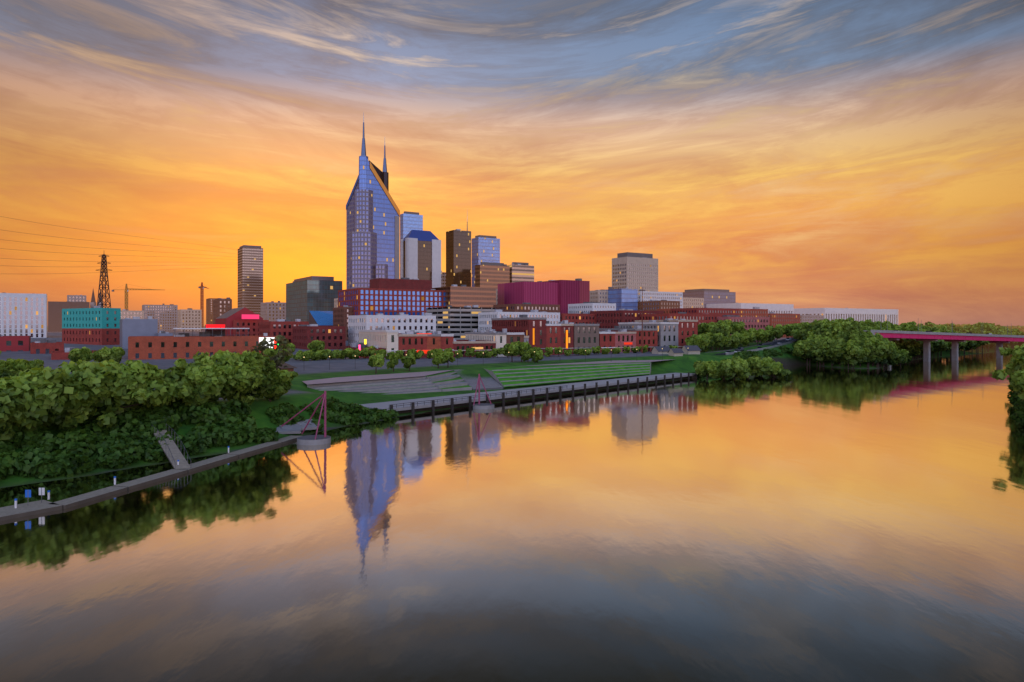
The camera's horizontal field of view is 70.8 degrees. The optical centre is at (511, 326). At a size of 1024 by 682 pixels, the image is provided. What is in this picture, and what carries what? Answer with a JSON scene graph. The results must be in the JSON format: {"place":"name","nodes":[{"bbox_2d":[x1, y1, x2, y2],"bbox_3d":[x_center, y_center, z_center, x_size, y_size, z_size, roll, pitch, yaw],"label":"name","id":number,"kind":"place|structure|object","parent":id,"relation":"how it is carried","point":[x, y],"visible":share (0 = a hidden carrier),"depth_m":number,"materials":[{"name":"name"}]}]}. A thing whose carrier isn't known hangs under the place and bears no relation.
{"place":"outdoors","nodes":[
{"label":"outdoors","id":0,"kind":"place"},
{"bbox_2d":[0,216,234,273],"bbox_3d":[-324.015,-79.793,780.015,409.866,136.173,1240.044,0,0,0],"label":"power lines","id":1,"kind":"object","parent":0,"point":[101,248],"visible":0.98,"depth_m":266.95,"materials":[{"name":"metal"}]},
{"bbox_2d":[302,359,674,384],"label":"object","id":2,"kind":"structure","parent":0,"point":[364,377],"depth_m":226.51,"materials":[{"name":"concrete"}]},
{"bbox_2d":[0,326,1021,487],"bbox_3d":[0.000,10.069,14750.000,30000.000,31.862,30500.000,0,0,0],"label":"terrain","id":3,"kind":"structure","parent":0,"point":[300,393],"depth_m":260.15,"materials":[{"name":"green plant"}]},
{"bbox_2d":[0,388,20,420],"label":"riverbank tree","id":4,"kind":"object","parent":3,"relation":"on","point":[7,404],"visible":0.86,"depth_m":104.37,"materials":[{"name":"green plant"}]},
{"bbox_2d":[0,334,30,350],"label":"red shop","id":5,"kind":"structure","parent":3,"relation":"on","point":[19,342],"depth_m":353.37,"materials":[{"name":"brick"}]},
{"bbox_2d":[0,395,39,439],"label":"riverbank tree","id":6,"kind":"object","parent":3,"relation":"on","point":[7,432],"visible":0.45,"depth_m":107.12,"materials":[{"name":"green plant"}]},
{"bbox_2d":[0,358,43,377],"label":"riverbank tree","id":7,"kind":"object","parent":3,"relation":"on","point":[9,367],"visible":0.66,"depth_m":173.94,"materials":[{"name":"green plant"}]},
{"bbox_2d":[0,291,46,337],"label":"white hotel","id":8,"kind":"structure","parent":3,"relation":"on","point":[23,313],"depth_m":573.48,"materials":[{"name":"concrete"}]},
{"bbox_2d":[30,339,63,353],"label":"brick shop","id":9,"kind":"structure","parent":3,"relation":"on","point":[47,346],"depth_m":333.72,"materials":[{"name":"red brick"}]},
{"bbox_2d":[0,366,96,431],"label":"riverbank tree","id":10,"kind":"object","parent":3,"relation":"on","point":[60,397],"visible":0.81,"depth_m":110.73,"materials":[{"name":"green plant"}]},
{"bbox_2d":[48,301,89,331],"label":"building","id":11,"kind":"structure","parent":3,"relation":"on","point":[55,308],"depth_m":824.85,"materials":[{"name":"concrete"}]},
{"bbox_2d":[51,347,95,359],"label":"brick garage","id":12,"kind":"structure","parent":3,"relation":"on","point":[63,354],"depth_m":287.73,"materials":[{"name":"red brick"}]},
{"bbox_2d":[62,328,119,344],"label":"building","id":13,"kind":"structure","parent":3,"relation":"on","point":[99,336],"depth_m":448.08,"materials":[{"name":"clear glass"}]},
{"bbox_2d":[62,306,120,327],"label":"teal painted upper storeys","id":14,"kind":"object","parent":13,"relation":"on","point":[90,317],"visible":0.98,"depth_m":448.15,"materials":[{"name":"paint"}]},
{"bbox_2d":[96,254,111,307],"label":"transmission pylon","id":15,"kind":"object","parent":3,"relation":"on","point":[103,262],"visible":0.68,"depth_m":469.45,"materials":[{"name":"metal"}]},
{"bbox_2d":[58,359,191,427],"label":"riverbank tree","id":16,"kind":"object","parent":3,"relation":"on","point":[116,387],"visible":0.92,"depth_m":119.94,"materials":[{"name":"green plant"}]},
{"bbox_2d":[120,316,157,348],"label":"grey metal building","id":17,"kind":"structure","parent":3,"relation":"on","point":[142,326],"depth_m":399.69,"materials":[{"name":"metal"}]},
{"bbox_2d":[142,304,177,330],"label":"office","id":18,"kind":"structure","parent":3,"relation":"on","point":[166,315],"depth_m":993.40,"materials":[{"name":"grey stone"}]},
{"bbox_2d":[0,340,324,363],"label":"trees","id":19,"kind":"object","parent":3,"relation":"on","point":[116,354],"visible":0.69,"depth_m":234.22,"materials":[{"name":"green plant"}]},
{"bbox_2d":[178,308,201,330],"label":"office","id":20,"kind":"structure","parent":3,"relation":"on","point":[189,318],"depth_m":906.54,"materials":[{"name":"beige concrete"}]},
{"bbox_2d":[162,355,233,406],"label":"riverbank tree","id":21,"kind":"object","parent":3,"relation":"on","point":[208,381],"visible":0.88,"depth_m":134.27,"materials":[{"name":"green plant"}]},
{"bbox_2d":[0,396,398,479],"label":"riverbank undergrowth","id":22,"kind":"object","parent":3,"relation":"on","point":[129,438],"visible":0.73,"depth_m":121.14,"materials":[{"name":"green plant"}]},
{"bbox_2d":[128,332,276,359],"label":"brick warehouse","id":23,"kind":"structure","parent":3,"relation":"on","point":[181,346],"depth_m":302.17,"materials":[{"name":"red brick"}]},
{"bbox_2d":[173,324,249,336],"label":"warehouse roof terrace","id":24,"kind":"structure","parent":23,"relation":"on","point":[216,329],"depth_m":320.01,"materials":[{"name":"red metal"}]},
{"bbox_2d":[213,298,231,323],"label":"brick building","id":25,"kind":"structure","parent":3,"relation":"on","point":[221,306],"depth_m":704.33,"materials":[{"name":"brown brick"}]},
{"bbox_2d":[185,347,292,405],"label":"riverbank tree","id":26,"kind":"object","parent":3,"relation":"on","point":[250,382],"visible":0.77,"depth_m":143.68,"materials":[{"name":"green plant"}]},
{"bbox_2d":[215,307,262,335],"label":"building","id":27,"kind":"structure","parent":3,"relation":"on","point":[228,317],"depth_m":475.66,"materials":[{"name":"red paint"}]},
{"bbox_2d":[238,247,262,316],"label":"dark banded tower","id":28,"kind":"structure","parent":3,"relation":"on","point":[250,278],"depth_m":987.71,"materials":[{"name":"concrete"}]},
{"bbox_2d":[233,319,268,335],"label":"brick building","id":29,"kind":"structure","parent":3,"relation":"on","point":[253,326],"depth_m":474.61,"materials":[{"name":"red brick"}]},
{"bbox_2d":[247,335,292,369],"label":"sparse tree","id":30,"kind":"object","parent":3,"relation":"on","point":[261,347],"visible":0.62,"depth_m":175.50,"materials":[{"name":"green plant"}]},
{"bbox_2d":[261,302,285,320],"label":"midrise building","id":31,"kind":"structure","parent":3,"relation":"on","point":[273,311],"depth_m":766.20,"materials":[{"name":"beige concrete"}]},
{"bbox_2d":[256,369,297,401],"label":"riverbank tree","id":32,"kind":"object","parent":3,"relation":"on","point":[277,390],"visible":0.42,"depth_m":153.83,"materials":[{"name":"green plant"}]},
{"bbox_2d":[259,320,308,344],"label":"brick building","id":33,"kind":"structure","parent":3,"relation":"on","point":[276,328],"depth_m":435.34,"materials":[{"name":"red brick"}]},
{"bbox_2d":[276,419,319,433],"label":"old landing ramp slabs","id":34,"kind":"structure","parent":3,"relation":"on","point":[298,427],"depth_m":145.36,"materials":[{"name":"concrete"}]},
{"bbox_2d":[281,391,330,444],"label":"platform","id":35,"kind":"structure","parent":3,"relation":"on","point":[316,439],"depth_m":135.72,"materials":[{"name":"concrete"}]},
{"bbox_2d":[286,280,341,321],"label":"green glass office","id":36,"kind":"structure","parent":3,"relation":"on","point":[304,298],"depth_m":650.69,"materials":[{"name":"glass"}]},
{"bbox_2d":[293,323,345,349],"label":"brick building","id":37,"kind":"structure","parent":3,"relation":"on","point":[332,337],"depth_m":407.29,"materials":[{"name":"red brick"}]},
{"bbox_2d":[309,311,332,325],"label":"glass facade","id":38,"kind":"structure","parent":3,"relation":"on","point":[323,318],"depth_m":575.49,"materials":[{"name":"blue glass"}]},
{"bbox_2d":[333,306,353,340],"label":"midrise building","id":39,"kind":"structure","parent":3,"relation":"on","point":[341,314],"depth_m":523.37,"materials":[{"name":"brown brick"}]},
{"bbox_2d":[346,112,399,288],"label":"skyscraper","id":40,"kind":"structure","parent":3,"relation":"on","point":[372,228],"depth_m":621.74,"materials":[{"name":"blue glass"}]},
{"bbox_2d":[307,376,441,393],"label":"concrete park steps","id":41,"kind":"structure","parent":3,"relation":"on","point":[421,384],"depth_m":208.97,"materials":[{"name":"grey concrete"}]},
{"bbox_2d":[358,326,398,355],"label":"row building","id":42,"kind":"structure","parent":3,"relation":"on","point":[383,337],"depth_m":328.96,"materials":[{"name":"beige paint"}]},
{"bbox_2d":[338,288,445,315],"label":"office building","id":43,"kind":"structure","parent":3,"relation":"on","point":[376,301],"depth_m":531.32,"materials":[{"name":"glass"}]},
{"bbox_2d":[348,313,435,345],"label":"white building","id":44,"kind":"structure","parent":3,"relation":"on","point":[401,323],"depth_m":412.75,"materials":[{"name":"stone"}]},
{"bbox_2d":[369,277,431,289],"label":"building","id":45,"kind":"structure","parent":3,"relation":"on","point":[397,283],"depth_m":545.75,"materials":[{"name":"brick"}]},
{"bbox_2d":[400,213,422,278],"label":"skyscraper","id":46,"kind":"structure","parent":3,"relation":"on","point":[409,223],"depth_m":785.79,"materials":[{"name":"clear glass"}]},
{"bbox_2d":[397,331,426,357],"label":"row building","id":47,"kind":"structure","parent":3,"relation":"on","point":[407,340],"depth_m":325.20,"materials":[{"name":"red brick"}]},
{"bbox_2d":[403,241,431,279],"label":"skyscraper facade","id":48,"kind":"object","parent":3,"relation":"on","point":[424,260],"visible":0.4,"depth_m":709.32,"materials":[{"name":"brown glass"}]},
{"bbox_2d":[403,230,438,240],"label":"roof","id":49,"kind":"structure","parent":48,"relation":"on","point":[421,235],"depth_m":711.85,"materials":[{"name":"blue metal"}]},
{"bbox_2d":[401,238,440,287],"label":"building corner pillars","id":50,"kind":"structure","parent":3,"relation":"on","point":[411,258],"depth_m":704.46,"materials":[{"name":"white concrete"}]},
{"bbox_2d":[401,330,440,354],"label":"row building","id":51,"kind":"structure","parent":3,"relation":"on","point":[434,341],"depth_m":329.41,"materials":[{"name":"red brick"}]},
{"bbox_2d":[426,330,453,351],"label":"row building","id":52,"kind":"structure","parent":3,"relation":"on","point":[446,341],"depth_m":332.28,"materials":[{"name":"red brick"}]},
{"bbox_2d":[424,371,471,391],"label":"steps","id":53,"kind":"structure","parent":3,"relation":"on","point":[445,381],"depth_m":228.12,"materials":[{"name":"concrete"}]},
{"bbox_2d":[446,229,470,286],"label":"skyscraper","id":54,"kind":"structure","parent":3,"relation":"on","point":[458,257],"depth_m":735.83,"materials":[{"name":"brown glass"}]},
{"bbox_2d":[427,305,493,339],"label":"parking garage","id":55,"kind":"structure","parent":3,"relation":"on","point":[457,321],"depth_m":476.27,"materials":[{"name":"concrete"}]},
{"bbox_2d":[432,285,495,307],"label":"building","id":56,"kind":"structure","parent":3,"relation":"on","point":[475,296],"depth_m":554.64,"materials":[{"name":"concrete"}]},
{"bbox_2d":[453,338,495,356],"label":"row building","id":57,"kind":"structure","parent":3,"relation":"on","point":[463,345],"depth_m":337.85,"materials":[{"name":"red brick"}]},
{"bbox_2d":[454,369,502,389],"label":"paved plaza","id":58,"kind":"structure","parent":3,"relation":"on","point":[491,383],"depth_m":237.11,"materials":[{"name":"concrete"}]},
{"bbox_2d":[464,329,506,356],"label":"row building","id":59,"kind":"structure","parent":3,"relation":"on","point":[492,335],"depth_m":350.95,"materials":[{"name":"beige paint"}]},
{"bbox_2d":[472,236,499,284],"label":"skyscraper","id":60,"kind":"structure","parent":3,"relation":"on","point":[485,249],"depth_m":827.75,"materials":[{"name":"glass"}]},
{"bbox_2d":[475,263,509,288],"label":"office building","id":61,"kind":"structure","parent":3,"relation":"on","point":[492,276],"depth_m":687.25,"materials":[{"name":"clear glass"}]},
{"bbox_2d":[292,345,708,373],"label":"trees","id":62,"kind":"object","parent":3,"relation":"on","point":[438,356],"visible":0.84,"depth_m":308.74,"materials":[{"name":"green plant"}]},
{"bbox_2d":[493,329,523,356],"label":"row building","id":63,"kind":"structure","parent":3,"relation":"on","point":[514,337],"depth_m":347.18,"materials":[{"name":"brown brick"}]},
{"bbox_2d":[491,315,546,355],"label":"row building","id":64,"kind":"structure","parent":3,"relation":"on","point":[526,324],"depth_m":353.39,"materials":[{"name":"red brick"}]},
{"bbox_2d":[478,310,559,331],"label":"low-rise building","id":65,"kind":"structure","parent":3,"relation":"on","point":[484,320],"depth_m":469.45,"materials":[{"name":"stone"}]},
{"bbox_2d":[507,264,533,282],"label":"striped tower","id":66,"kind":"structure","parent":3,"relation":"on","point":[521,273],"depth_m":705.82,"materials":[{"name":"metal"}]},
{"bbox_2d":[493,303,559,312],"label":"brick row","id":67,"kind":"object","parent":3,"relation":"on","point":[549,307],"visible":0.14,"depth_m":510.80,"materials":[{"name":"white"}]},
{"bbox_2d":[360,371,696,413],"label":"river promenade","id":68,"kind":"structure","parent":3,"relation":"on","point":[412,406],"depth_m":215.60,"materials":[{"name":"concrete"}]},
{"bbox_2d":[498,281,558,304],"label":"building","id":69,"kind":"structure","parent":3,"relation":"on","point":[524,292],"depth_m":570.50,"materials":[{"name":"concrete"}]},
{"bbox_2d":[545,324,560,354],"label":"row building","id":70,"kind":"structure","parent":3,"relation":"on","point":[553,335],"depth_m":355.50,"materials":[{"name":"red brick"}]},
{"bbox_2d":[546,320,573,354],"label":"row building","id":71,"kind":"structure","parent":3,"relation":"on","point":[565,325],"depth_m":359.24,"materials":[{"name":"red brick"}]},
{"bbox_2d":[543,280,589,312],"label":"building","id":72,"kind":"structure","parent":3,"relation":"on","point":[572,291],"depth_m":581.16,"materials":[{"name":"concrete"}]},
{"bbox_2d":[484,362,650,388],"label":"park lawn terraces","id":73,"kind":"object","parent":3,"relation":"on","point":[503,377],"visible":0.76,"depth_m":267.64,"materials":[{"name":"green plant"}]},
{"bbox_2d":[560,312,595,323],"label":"brick row","id":74,"kind":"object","parent":3,"relation":"on","point":[578,317],"visible":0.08,"depth_m":487.66,"materials":[{"name":"red brick"}]},
{"bbox_2d":[558,322,599,352],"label":"row building","id":75,"kind":"structure","parent":3,"relation":"on","point":[586,336],"depth_m":363.49,"materials":[{"name":"grey stone"}]},
{"bbox_2d":[568,302,615,313],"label":"white office","id":76,"kind":"structure","parent":3,"relation":"on","point":[583,308],"depth_m":528.26,"materials":[{"name":"concrete"}]},
{"bbox_2d":[590,290,607,302],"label":"beige office","id":77,"kind":"structure","parent":3,"relation":"on","point":[597,296],"depth_m":663.80,"materials":[{"name":"concrete"}]},
{"bbox_2d":[599,332,615,352],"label":"row building","id":78,"kind":"structure","parent":3,"relation":"on","point":[606,339],"depth_m":368.64,"materials":[{"name":"red brick"}]},
{"bbox_2d":[599,329,635,351],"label":"row building","id":79,"kind":"structure","parent":3,"relation":"on","point":[622,336],"depth_m":373.66,"materials":[{"name":"red brick"}]},
{"bbox_2d":[607,287,637,309],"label":"glass building","id":80,"kind":"structure","parent":3,"relation":"on","point":[620,297],"depth_m":655.98,"materials":[{"name":"glass"}]},
{"bbox_2d":[590,308,663,327],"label":"brick row","id":81,"kind":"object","parent":3,"relation":"on","point":[610,318],"visible":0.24,"depth_m":479.60,"materials":[{"name":"red brick"}]},
{"bbox_2d":[599,325,657,351],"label":"row building","id":82,"kind":"structure","parent":3,"relation":"on","point":[650,338],"depth_m":380.04,"materials":[{"name":"red brick"}]},
{"bbox_2d":[612,257,657,291],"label":"office building","id":83,"kind":"structure","parent":3,"relation":"on","point":[638,273],"depth_m":730.89,"materials":[{"name":"stone"}]},
{"bbox_2d":[618,320,678,346],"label":"row building","id":84,"kind":"structure","parent":3,"relation":"on","point":[667,333],"depth_m":386.08,"materials":[{"name":"grey stone"}]},
{"bbox_2d":[638,300,679,310],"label":"midrise building","id":85,"kind":"structure","parent":3,"relation":"on","point":[648,305],"depth_m":648.72,"materials":[{"name":"brown brick"}]},
{"bbox_2d":[638,291,682,307],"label":"building","id":86,"kind":"structure","parent":3,"relation":"on","point":[660,296],"depth_m":704.24,"materials":[{"name":"concrete"}]},
{"bbox_2d":[635,318,697,347],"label":"row building","id":87,"kind":"structure","parent":3,"relation":"on","point":[687,328],"depth_m":390.31,"materials":[{"name":"red brick"}]},
{"bbox_2d":[640,313,723,323],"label":"brick row","id":88,"kind":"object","parent":3,"relation":"on","point":[704,318],"visible":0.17,"depth_m":468.93,"materials":[{"name":"red brick"}]},
{"bbox_2d":[683,297,703,307],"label":"midrise building","id":89,"kind":"structure","parent":3,"relation":"on","point":[693,302],"depth_m":768.69,"materials":[{"name":"beige concrete"}]},
{"bbox_2d":[683,290,735,307],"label":"building","id":90,"kind":"structure","parent":3,"relation":"on","point":[712,297],"depth_m":832.57,"materials":[{"name":"concrete"}]},
{"bbox_2d":[657,307,767,316],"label":"building","id":91,"kind":"structure","parent":3,"relation":"on","point":[729,311],"depth_m":580.98,"materials":[{"name":"red brick"}]},
{"bbox_2d":[717,316,769,342],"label":"building","id":92,"kind":"structure","parent":3,"relation":"on","point":[756,323],"depth_m":483.08,"materials":[{"name":"red brick"}]},
{"bbox_2d":[692,342,795,376],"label":"slope bushes","id":93,"kind":"object","parent":3,"relation":"on","point":[746,354],"visible":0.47,"depth_m":388.86,"materials":[{"name":"green plant"}]},
{"bbox_2d":[706,302,793,313],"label":"building","id":94,"kind":"structure","parent":3,"relation":"on","point":[781,308],"depth_m":805.92,"materials":[{"name":"grey concrete"}]},
{"bbox_2d":[500,317,1023,378],"bbox_3d":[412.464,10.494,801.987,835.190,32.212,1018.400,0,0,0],"label":"bank trees","id":95,"kind":"object","parent":3,"relation":"on","point":[848,341],"visible":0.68,"depth_m":393.90,"materials":[{"name":"green plant"}]},
{"bbox_2d":[768,313,799,337],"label":"midrise building","id":96,"kind":"structure","parent":3,"relation":"on","point":[779,318],"depth_m":709.78,"materials":[{"name":"red brick"}]},
{"bbox_2d":[794,308,897,324],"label":"building","id":97,"kind":"structure","parent":3,"relation":"on","point":[876,315],"depth_m":1090.46,"materials":[{"name":"white concrete"}]},
{"bbox_2d":[864,322,1023,361],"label":"bridge","id":98,"kind":"structure","parent":3,"relation":"on","point":[926,338],"depth_m":447.64,"materials":[{"name":"concrete"}]},
{"bbox_2d":[925,322,1023,333],"bbox_3d":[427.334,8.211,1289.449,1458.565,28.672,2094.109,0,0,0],"label":"bank trees","id":99,"kind":"object","parent":3,"relation":"on","point":[1003,330],"visible":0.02,"depth_m":729.53,"materials":[{"name":"green plant"}]},
{"bbox_2d":[991,344,1023,425],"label":"bank trees","id":100,"kind":"object","parent":3,"relation":"on","point":[1014,369],"visible":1,"depth_m":170.27,"materials":[{"name":"green plant"}]},
{"bbox_2d":[0,345,1023,681],"bbox_3d":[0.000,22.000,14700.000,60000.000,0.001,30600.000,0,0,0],"label":"river water","id":101,"kind":"structure","parent":0,"point":[804,523],"depth_m":71.25,"materials":[{"name":"orange liquid"}]},
{"bbox_2d":[0,435,299,520],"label":"floating dock","id":102,"kind":"object","parent":101,"relation":"on","point":[16,510],"visible":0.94,"depth_m":95.37,"materials":[{"name":"grey wood"}]},
{"bbox_2d":[153,425,190,468],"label":"gangway","id":103,"kind":"object","parent":102,"relation":"on","point":[172,452],"visible":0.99,"depth_m":114.31,"materials":[{"name":"grey wood"}]},
{"bbox_2d":[473,374,493,408],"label":"mooring dolphin","id":104,"kind":"object","parent":101,"relation":"in","point":[479,405],"visible":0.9,"depth_m":192.92,"materials":[{"name":"concrete"}]},
{"bbox_2d":[0,0,1023,325],"label":"sky","id":105,"kind":"structure","parent":0,"point":[859,154],"materials":[{"name":"orange"}]},
{"bbox_2d":[705,337,798,354],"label":"bridge approach road","id":106,"kind":"structure","parent":0,"point":[783,341],"depth_m":427.11,"materials":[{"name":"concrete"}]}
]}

